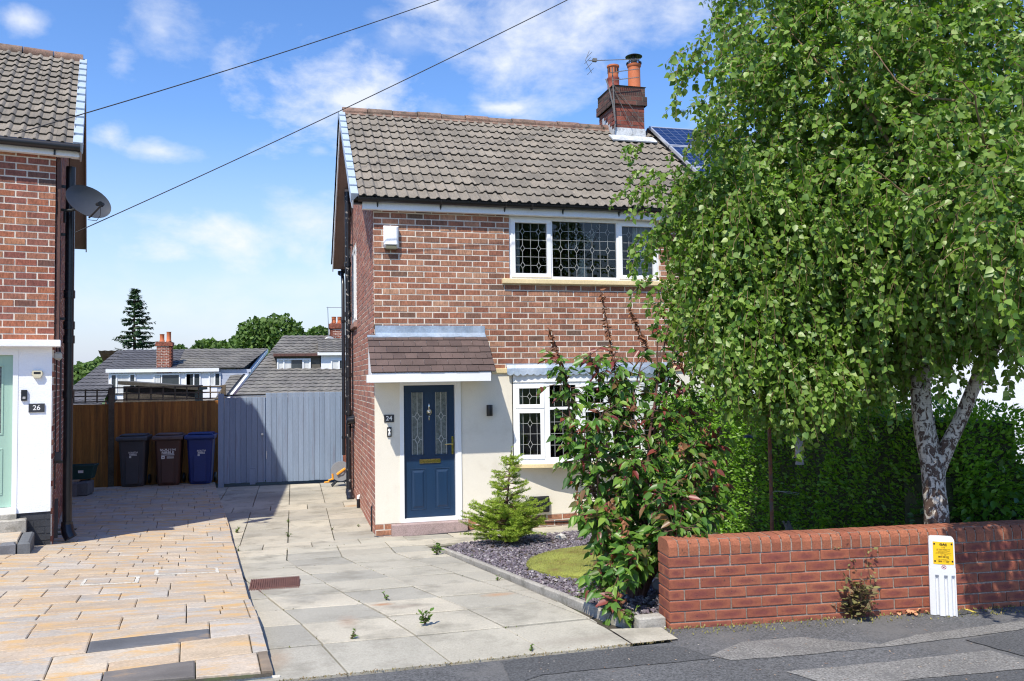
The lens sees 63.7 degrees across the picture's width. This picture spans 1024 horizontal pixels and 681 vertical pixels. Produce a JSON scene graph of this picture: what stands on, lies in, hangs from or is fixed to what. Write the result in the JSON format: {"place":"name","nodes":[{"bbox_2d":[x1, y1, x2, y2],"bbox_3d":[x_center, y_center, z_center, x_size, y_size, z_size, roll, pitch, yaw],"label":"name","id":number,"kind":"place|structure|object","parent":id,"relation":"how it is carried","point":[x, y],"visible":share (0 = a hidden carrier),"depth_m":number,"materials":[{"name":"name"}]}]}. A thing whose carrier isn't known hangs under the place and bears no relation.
{"place":"outdoors","nodes":[
{"label":"outdoors","id":0,"kind":"place"},
{"bbox_2d":[0,482,271,680],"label":"block paving","id":1,"kind":"structure","parent":0,"point":[47,600],"depth_m":6.79,"materials":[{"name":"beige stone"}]},
{"bbox_2d":[0,532,33,554],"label":"entrance step","id":2,"kind":"object","parent":1,"relation":"on","point":[14,543],"visible":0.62,"depth_m":9.13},
{"bbox_2d":[72,479,93,496],"bbox_3d":[-8.375,2.776,15.617,0.755,0.300,0.700,0,-3,-15],"label":"corner planter","id":3,"kind":"object","parent":1,"relation":"on","point":[82,487],"visible":0.58,"depth_m":15.36,"materials":[{"name":"grey plastic"}]},
{"bbox_2d":[72,463,98,479],"bbox_3d":[-8.186,2.496,15.691,0.500,0.260,0.400,0,-3,-15],"label":"recycling box","id":4,"kind":"object","parent":3,"relation":"on","point":[83,471],"visible":0.69,"depth_m":15.55,"materials":[{"name":"green plastic"}]},
{"bbox_2d":[80,576,139,585],"bbox_3d":[-3.592,2.153,7.377,0.465,0.052,0.344,0,-3,-21],"label":"inspection cover","id":5,"kind":"object","parent":1,"relation":"on","point":[104,581],"visible":1,"depth_m":7.34,"materials":[{"name":"beige stone"}]},
{"bbox_2d":[115,433,151,486],"bbox_3d":[-7.884,2.476,17.207,0.600,1.085,0.771,0,-3,-15],"label":"wheelie bin","id":6,"kind":"object","parent":1,"relation":"on","point":[134,451],"visible":1,"depth_m":16.92,"materials":[{"name":"grey plastic"}]},
{"bbox_2d":[34,629,272,680],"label":"block paving border","id":7,"kind":"object","parent":1,"relation":"on","point":[178,671],"visible":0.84,"depth_m":4.96,"materials":[{"name":"grey stone"}]},
{"bbox_2d":[152,432,186,484],"bbox_3d":[-7.221,2.478,17.383,0.600,1.085,0.771,0,-3,-15],"label":"wheelie bin","id":8,"kind":"object","parent":1,"relation":"on","point":[169,446],"visible":0.98,"depth_m":17.10,"materials":[{"name":"brown plastic"}]},
{"bbox_2d":[154,567,218,574],"bbox_3d":[-3.152,2.238,7.993,0.582,0.065,0.344,0,-3,-21],"label":"inspection cover","id":9,"kind":"object","parent":1,"relation":"on","point":[183,571],"visible":1,"depth_m":7.95,"materials":[{"name":"white stone"}]},
{"bbox_2d":[184,431,217,483],"bbox_3d":[-6.613,2.480,17.544,0.600,1.085,0.771,0,-3,-14],"label":"wheelie bin","id":10,"kind":"object","parent":1,"relation":"on","point":[201,447],"visible":1,"depth_m":17.25,"materials":[{"name":"blue plastic"}]},
{"bbox_2d":[225,675,279,680],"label":"paving haunch","id":11,"kind":"object","parent":1,"relation":"on","point":[266,677],"visible":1,"depth_m":4.80,"materials":[{"name":"grey concrete"}]},
{"bbox_2d":[118,381,206,401],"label":"garden shed","id":12,"kind":"structure","parent":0,"point":[154,390],"depth_m":19.19,"materials":[{"name":"wood"}]},
{"bbox_2d":[14,0,438,133],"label":"overhead cable","id":13,"kind":"object","parent":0,"point":[215,73],"visible":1,"depth_m":10.54,"materials":[{"name":"black rubber"}]},
{"bbox_2d":[216,479,677,680],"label":"driveway","id":14,"kind":"structure","parent":0,"point":[481,609],"depth_m":6.74,"materials":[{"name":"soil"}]},
{"bbox_2d":[249,576,299,593],"bbox_3d":[-2.184,2.277,7.577,0.450,0.021,0.787,0,-3,-15],"label":"drain grate","id":15,"kind":"object","parent":14,"relation":"on","point":[273,583],"visible":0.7,"depth_m":7.72,"materials":[{"name":"brown metal"}]},
{"bbox_2d":[218,392,342,487],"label":"timber gate","id":16,"kind":"structure","parent":14,"relation":"on","point":[277,437],"depth_m":17.68,"materials":[{"name":"grey wood"}]},
{"bbox_2d":[324,461,345,486],"bbox_3d":[-3.565,2.765,17.064,0.649,0.515,0.358,0,-3,-15],"label":"hose reel","id":17,"kind":"object","parent":14,"relation":"on","point":[338,470],"visible":0.86,"depth_m":17.01,"materials":[{"name":"grey plastic"}]},
{"bbox_2d":[350,628,357,638],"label":"green weed","id":18,"kind":"object","parent":14,"relation":"on","point":[353,635],"visible":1,"depth_m":5.54,"materials":[{"name":"green plant"}]},
{"bbox_2d":[232,484,517,647],"bbox_3d":[-2.650,2.515,11.238,2.232,0.469,13.339,0,-3,-21],"label":"joint moss","id":19,"kind":"object","parent":14,"relation":"on","point":[354,591],"visible":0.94,"depth_m":7.24,"materials":[{"name":"green plant"}]},
{"bbox_2d":[417,607,433,624],"bbox_3d":[-0.613,1.957,5.838,0.138,0.118,0.089,0,-3,-15],"label":"green weed","id":20,"kind":"object","parent":14,"relation":"on","point":[423,619],"visible":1,"depth_m":5.84,"materials":[{"name":"green plant"}]},
{"bbox_2d":[431,543,444,554],"bbox_3d":[-0.859,2.382,9.433,0.149,0.158,0.144,-3,-4,42],"label":"green weed","id":21,"kind":"object","parent":14,"relation":"on","point":[437,546],"visible":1,"depth_m":9.43,"materials":[{"name":"green plant"}]},
{"bbox_2d":[279,640,670,680],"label":"slab edge moss","id":22,"kind":"object","parent":14,"relation":"on","point":[508,657],"visible":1,"depth_m":5.08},
{"bbox_2d":[624,605,638,624],"bbox_3d":[0.838,1.929,5.786,0.138,0.126,0.109,1,-3,-38],"label":"green weed","id":23,"kind":"object","parent":14,"relation":"on","point":[631,619],"visible":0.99,"depth_m":5.77,"materials":[{"name":"green plant"}]},
{"bbox_2d":[633,613,665,628],"bbox_3d":[0.960,1.982,5.759,0.200,0.120,0.100,0,-3,-15],"label":"kerb stub","id":24,"kind":"object","parent":14,"relation":"on","point":[650,620],"visible":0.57,"depth_m":5.72,"materials":[{"name":"concrete"}]},
{"bbox_2d":[609,0,1023,523],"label":"birch tree","id":25,"kind":"object","parent":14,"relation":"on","point":[829,267],"visible":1,"depth_m":6.23,"materials":[{"name":"green plant"}]},
{"bbox_2d":[793,429,805,464],"bbox_3d":[2.509,0.703,7.217,0.084,0.762,0.095,-3,-3,34],"label":"bird feeder","id":26,"kind":"object","parent":25,"relation":"hanging from","point":[799,451],"visible":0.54,"depth_m":7.18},
{"bbox_2d":[0,0,1023,364],"label":"sky","id":27,"kind":"structure","parent":0,"point":[251,235],"materials":[{"name":"blue"}]},
{"bbox_2d":[453,530,729,623],"bbox_3d":[1.496,2.294,8.672,3.873,0.376,5.300,0,-3,-15],"label":"slate bed","id":28,"kind":"object","parent":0,"point":[628,601],"visible":0.05,"depth_m":9.04,"materials":[{"name":"grey gravel"}]},
{"bbox_2d":[458,446,551,543],"bbox_3d":[-0.086,1.906,10.158,1.162,1.206,1.187,0,-3,-15],"label":"young spruce","id":29,"kind":"object","parent":28,"relation":"on","point":[513,521],"visible":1,"depth_m":10.04,"materials":[{"name":"green plant"}]},
{"bbox_2d":[446,530,659,621],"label":"slate chippings","id":30,"kind":"object","parent":28,"relation":"on","point":[489,556],"visible":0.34,"depth_m":8.97,"materials":[{"name":"grey gravel"}]},
{"bbox_2d":[568,590,583,597],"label":"green weed","id":31,"kind":"object","parent":30,"relation":"on","point":[580,595],"visible":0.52,"depth_m":6.44,"materials":[{"name":"green plant"}]},
{"bbox_2d":[554,533,566,539],"bbox_3d":[0.610,2.468,10.330,0.136,0.095,0.112,1,-3,-34],"label":"garden rock","id":32,"kind":"object","parent":28,"relation":"on","point":[560,536],"visible":0.94,"depth_m":10.30,"materials":[{"name":"white stone"}]},
{"bbox_2d":[526,545,659,581],"bbox_3d":[1.303,2.228,8.293,2.320,0.289,2.320,0,-3,-15],"label":"moss mound","id":33,"kind":"object","parent":28,"relation":"on","point":[561,571],"visible":0.2,"depth_m":7.93,"materials":[{"name":"green plant"}]},
{"bbox_2d":[527,545,656,575],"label":"turf blades","id":34,"kind":"object","parent":33,"relation":"on","point":[581,549],"visible":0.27,"depth_m":8.21,"materials":[{"name":"green plant"}]},
{"bbox_2d":[536,288,737,627],"bbox_3d":[1.118,0.834,6.434,1.671,2.572,1.347,0,-3,-15],"label":"fruiting shrub","id":35,"kind":"object","parent":28,"relation":"on","point":[623,544],"visible":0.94,"depth_m":6.53,"materials":[{"name":"green plant"}]},
{"bbox_2d":[651,577,659,594],"bbox_3d":[1.145,1.963,6.536,0.100,0.167,0.072,0,-3,-15],"label":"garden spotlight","id":36,"kind":"object","parent":28,"relation":"on","point":[655,583],"visible":0.73,"depth_m":6.51,"materials":[{"name":"metal"}]},
{"bbox_2d":[767,415,797,530],"bbox_3d":[2.462,1.407,7.425,0.289,1.577,0.044,-1,-3,-5],"label":"rusty pole","id":37,"kind":"object","parent":28,"relation":"on","point":[770,480],"visible":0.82,"depth_m":7.42,"materials":[{"name":"metal"}]},
{"bbox_2d":[782,521,793,529],"bbox_3d":[2.448,1.843,7.294,0.101,0.497,0.092,-1,-3,8],"label":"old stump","id":38,"kind":"object","parent":28,"relation":"on","point":[787,525],"visible":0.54,"depth_m":7.29,"materials":[{"name":"grey wood"}]},
{"bbox_2d":[308,606,1023,680],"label":"pavement","id":39,"kind":"structure","parent":0,"point":[880,631],"depth_m":5.05,"materials":[{"name":"grey asphalt"}]},
{"bbox_2d":[502,646,714,680],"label":"pavement patch","id":40,"kind":"object","parent":39,"relation":"on","point":[523,669],"visible":1,"depth_m":5.07,"materials":[{"name":"grey asphalt"}]},
{"bbox_2d":[517,623,1018,679],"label":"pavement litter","id":41,"kind":"object","parent":39,"relation":"on","point":[783,661],"visible":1,"depth_m":5.05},
{"bbox_2d":[664,608,993,641],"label":"pavement verge","id":42,"kind":"structure","parent":39,"relation":"on","point":[685,634],"depth_m":5.68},
{"bbox_2d":[665,605,1023,634],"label":"wall foot moss","id":43,"kind":"object","parent":42,"relation":"on","point":[825,618],"depth_m":5.79,"materials":[{"name":"green plant"}]},
{"bbox_2d":[841,557,859,600],"bbox_3d":[2.432,1.762,5.909,0.139,0.429,0.142,-2,-3,19],"label":"dry stalk","id":44,"kind":"object","parent":42,"relation":"on","point":[845,576],"visible":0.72,"depth_m":5.89,"materials":[{"name":"brown plant"}]},
{"bbox_2d":[831,572,879,617],"bbox_3d":[2.442,1.812,5.865,0.346,0.330,0.278,-2,-3,25],"label":"withered weed","id":45,"kind":"object","parent":42,"relation":"on","point":[858,606],"visible":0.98,"depth_m":5.84,"materials":[{"name":"brown plant"}]},
{"bbox_2d":[863,547,878,607],"bbox_3d":[2.567,1.724,5.890,0.163,0.500,0.118,0,-3,-15],"label":"dry stalk","id":46,"kind":"object","parent":42,"relation":"on","point":[875,580],"visible":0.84,"depth_m":5.90,"materials":[{"name":"beige plant"}]},
{"bbox_2d":[894,608,929,614],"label":"fallen leaves","id":47,"kind":"object","parent":42,"relation":"on","point":[909,611],"visible":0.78,"depth_m":5.93,"materials":[{"name":"orange plant"}]},
{"bbox_2d":[710,620,1023,659],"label":"pavement patch","id":48,"kind":"object","parent":39,"relation":"on","point":[791,646],"visible":1,"depth_m":5.30,"materials":[{"name":"grey asphalt"}]},
{"bbox_2d":[787,650,1023,680],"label":"pavement patch","id":49,"kind":"object","parent":39,"relation":"on","point":[970,663],"visible":1,"depth_m":4.85,"materials":[{"name":"grey asphalt"}]},
{"bbox_2d":[928,535,957,616],"bbox_3d":[3.095,1.685,5.926,0.173,0.566,0.095,-2,-3,22],"label":"marker post","id":50,"kind":"object","parent":39,"relation":"on","point":[942,579],"visible":1,"depth_m":5.89,"materials":[{"name":"white plastic"}]},
{"bbox_2d":[957,609,973,614],"bbox_3d":[3.200,1.969,5.993,0.262,0.001,0.179,0,-3,-15],"label":"pavement patch","id":51,"kind":"object","parent":39,"relation":"on","point":[963,611],"visible":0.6,"depth_m":5.96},
{"bbox_2d":[910,670,1023,680],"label":"pavement patch","id":52,"kind":"object","parent":39,"relation":"on","point":[1016,675],"visible":1,"depth_m":4.67,"materials":[{"name":"grey asphalt"}]},
{"bbox_2d":[965,630,1023,655],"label":"pavement patch","id":53,"kind":"object","parent":39,"relation":"on","point":[1012,642],"visible":1,"depth_m":5.30,"materials":[{"name":"grey asphalt"}]},
{"bbox_3d":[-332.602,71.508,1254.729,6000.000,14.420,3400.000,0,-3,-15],"label":"ground","id":54,"kind":"structure","parent":0,"visible":0},
{"bbox_2d":[0,43,110,544],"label":"orange brick house","id":55,"kind":"structure","parent":54,"relation":"on","point":[50,200],"depth_m":10.15,"materials":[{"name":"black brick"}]},
{"bbox_2d":[0,355,12,507],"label":"front door","id":56,"kind":"structure","parent":55,"relation":"in","point":[6,361],"depth_m":9.92,"materials":[{"name":"green plastic"}]},
{"bbox_2d":[74,0,566,232],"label":"overhead cable","id":57,"kind":"object","parent":55,"relation":"attached to","point":[319,120],"visible":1,"depth_m":10.67,"materials":[{"name":"black rubber"}]},
{"bbox_2d":[73,358,107,395],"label":"broadleaf tree","id":58,"kind":"object","parent":54,"relation":"on","point":[81,370],"visible":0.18,"depth_m":56.66,"materials":[{"name":"green plant"}]},
{"bbox_2d":[113,288,157,350],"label":"spruce tree","id":59,"kind":"object","parent":54,"relation":"on","point":[136,303],"visible":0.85,"depth_m":69.98,"materials":[{"name":"green plant"}]},
{"bbox_2d":[73,385,225,487],"bbox_3d":[-9.260,2.107,17.381,6.099,2.244,0.125,0,-3,-15],"label":"timber fence","id":60,"kind":"object","parent":54,"relation":"on","point":[98,429],"visible":0.42,"depth_m":17.66,"materials":[{"name":"brown wood"}]},
{"bbox_2d":[73,332,267,404],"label":"terraced bungalow","id":61,"kind":"object","parent":54,"relation":"on","point":[231,369],"visible":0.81,"depth_m":43.16,"materials":[{"name":"grey tile"}]},
{"bbox_2d":[110,374,135,392],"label":"window","id":62,"kind":"structure","parent":61,"relation":"in","point":[114,378],"depth_m":42.19,"materials":[{"name":"white plastic"}]},
{"bbox_2d":[153,374,179,383],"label":"window","id":63,"kind":"structure","parent":61,"relation":"in","point":[157,378],"depth_m":42.78,"materials":[{"name":"white plastic"}]},
{"bbox_2d":[185,373,200,384],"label":"window","id":64,"kind":"structure","parent":61,"relation":"in","point":[190,378],"depth_m":43.09,"materials":[{"name":"white plastic"}]},
{"bbox_2d":[209,372,220,385],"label":"window","id":65,"kind":"structure","parent":61,"relation":"in","point":[214,377],"depth_m":43.37,"materials":[{"name":"white plastic"}]},
{"bbox_2d":[173,344,187,349],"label":"broadleaf tree","id":66,"kind":"object","parent":54,"relation":"on","point":[179,346],"visible":0.18,"depth_m":74.39,"materials":[{"name":"green plant"}]},
{"bbox_2d":[189,337,238,348],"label":"broadleaf tree","id":67,"kind":"object","parent":54,"relation":"on","point":[211,343],"visible":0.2,"depth_m":78.60,"materials":[{"name":"green plant"}]},
{"bbox_2d":[229,313,305,355],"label":"broadleaf tree","id":68,"kind":"object","parent":54,"relation":"on","point":[267,332],"visible":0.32,"depth_m":85.95,"materials":[{"name":"green plant"}]},
{"bbox_2d":[235,307,345,461],"bbox_3d":[-7.878,2.794,39.705,9.885,8.671,12.046,0,-3,-15],"label":"dormer bungalow","id":69,"kind":"object","parent":54,"relation":"on","point":[297,363],"visible":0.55,"depth_m":35.76,"materials":[{"name":"grey tile"}]},
{"bbox_2d":[277,358,310,368],"bbox_3d":[-9.481,1.205,35.824,1.420,0.838,0.052,0,-3,-15],"label":"window","id":70,"kind":"structure","parent":69,"relation":"in","point":[302,363],"depth_m":35.85,"materials":[{"name":"white plastic"}]},
{"bbox_2d":[331,359,345,368],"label":"window","id":71,"kind":"structure","parent":69,"relation":"in","point":[335,363],"depth_m":36.20,"materials":[{"name":"white plastic"}]},
{"bbox_2d":[304,325,327,335],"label":"broadleaf tree","id":72,"kind":"object","parent":54,"relation":"on","point":[319,330],"visible":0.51,"depth_m":99.12,"materials":[{"name":"green plant"}]},
{"bbox_2d":[331,52,703,536],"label":"brick house","id":73,"kind":"structure","parent":54,"relation":"on","point":[455,257],"depth_m":12.22,"materials":[{"name":"red brick"}]},
{"bbox_2d":[352,246,356,322],"bbox_3d":[-2.909,-1.014,15.357,0.084,1.410,1.100,0,-3,-15],"label":"window","id":74,"kind":"structure","parent":73,"relation":"in","point":[354,307],"depth_m":15.30,"materials":[{"name":"white plastic"}]},
{"bbox_2d":[404,385,454,517],"bbox_3d":[-1.181,1.577,11.786,0.732,1.872,0.102,0,-3,-15],"label":"front door","id":75,"kind":"structure","parent":73,"relation":"in","point":[429,452],"depth_m":11.80,"materials":[{"name":"blue wood"}]},
{"bbox_2d":[513,382,546,460],"bbox_3d":[0.267,1.192,12.148,0.488,1.155,0.192,-1,-3,2],"label":"window","id":76,"kind":"structure","parent":73,"relation":"in","point":[519,408],"depth_m":12.07,"materials":[{"name":"white plastic"}]},
{"bbox_2d":[546,381,579,460],"bbox_3d":[0.745,1.184,12.121,0.488,1.155,0.070,-1,-3,-7],"label":"window","id":77,"kind":"structure","parent":73,"relation":"in","point":[576,383],"depth_m":12.08,"materials":[{"name":"white plastic"}]},
{"bbox_2d":[564,224,600,276],"bbox_3d":[1.092,-1.353,12.729,0.594,0.955,0.186,0,-3,-15],"label":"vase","id":78,"kind":"object","parent":73,"relation":"on","point":[581,272],"visible":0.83,"depth_m":12.69,"materials":[{"name":"grey glass"}]},
{"bbox_2d":[509,216,658,280],"bbox_3d":[1.097,-1.377,12.605,2.404,0.941,0.192,0,-3,-15],"label":"window","id":79,"kind":"structure","parent":73,"relation":"in","point":[640,226],"depth_m":12.48,"materials":[{"name":"white plastic"}]},
{"bbox_2d":[579,381,610,459],"bbox_3d":[1.221,1.180,12.205,0.488,1.155,0.084,0,-3,-15],"label":"window","id":80,"kind":"structure","parent":73,"relation":"in","point":[581,383],"depth_m":12.16,"materials":[{"name":"white plastic"}]},
{"bbox_2d":[611,380,638,457],"bbox_3d":[1.675,1.181,12.368,0.488,1.155,0.070,0,-3,-23],"label":"window","id":81,"kind":"structure","parent":73,"relation":"in","point":[634,416],"depth_m":12.42,"materials":[{"name":"white plastic"}]},
{"bbox_2d":[638,380,662,452],"bbox_3d":[2.106,1.185,12.583,0.488,1.155,0.084,1,-3,-32],"label":"window","id":82,"kind":"structure","parent":73,"relation":"in","point":[642,384],"depth_m":12.47,"materials":[{"name":"white plastic"}]},
{"bbox_2d":[440,547,631,627],"bbox_3d":[-0.039,2.258,7.733,0.135,0.431,4.308,0,-3,-22],"label":"kerb edging","id":83,"kind":"object","parent":54,"relation":"on","point":[588,608],"visible":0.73,"depth_m":6.85,"materials":[{"name":"concrete"}]},
{"bbox_2d":[628,126,1023,463],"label":"white rendered house","id":84,"kind":"structure","parent":54,"relation":"on","point":[670,140],"depth_m":14.47,"materials":[{"name":"brick"}]},
{"bbox_2d":[653,386,1023,533],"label":"garden hedge","id":85,"kind":"object","parent":54,"relation":"on","point":[833,481],"visible":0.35,"depth_m":8.10,"materials":[{"name":"green plant"}]},
{"bbox_2d":[658,519,1023,628],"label":"garden wall","id":86,"kind":"structure","parent":54,"relation":"on","point":[727,579],"depth_m":5.88,"materials":[{"name":"red brick"}]},
{"bbox_2d":[904,440,1023,524],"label":"laurel bush","id":87,"kind":"object","parent":54,"relation":"on","point":[914,513],"visible":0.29,"depth_m":6.85,"materials":[{"name":"green plant"}]}
]}

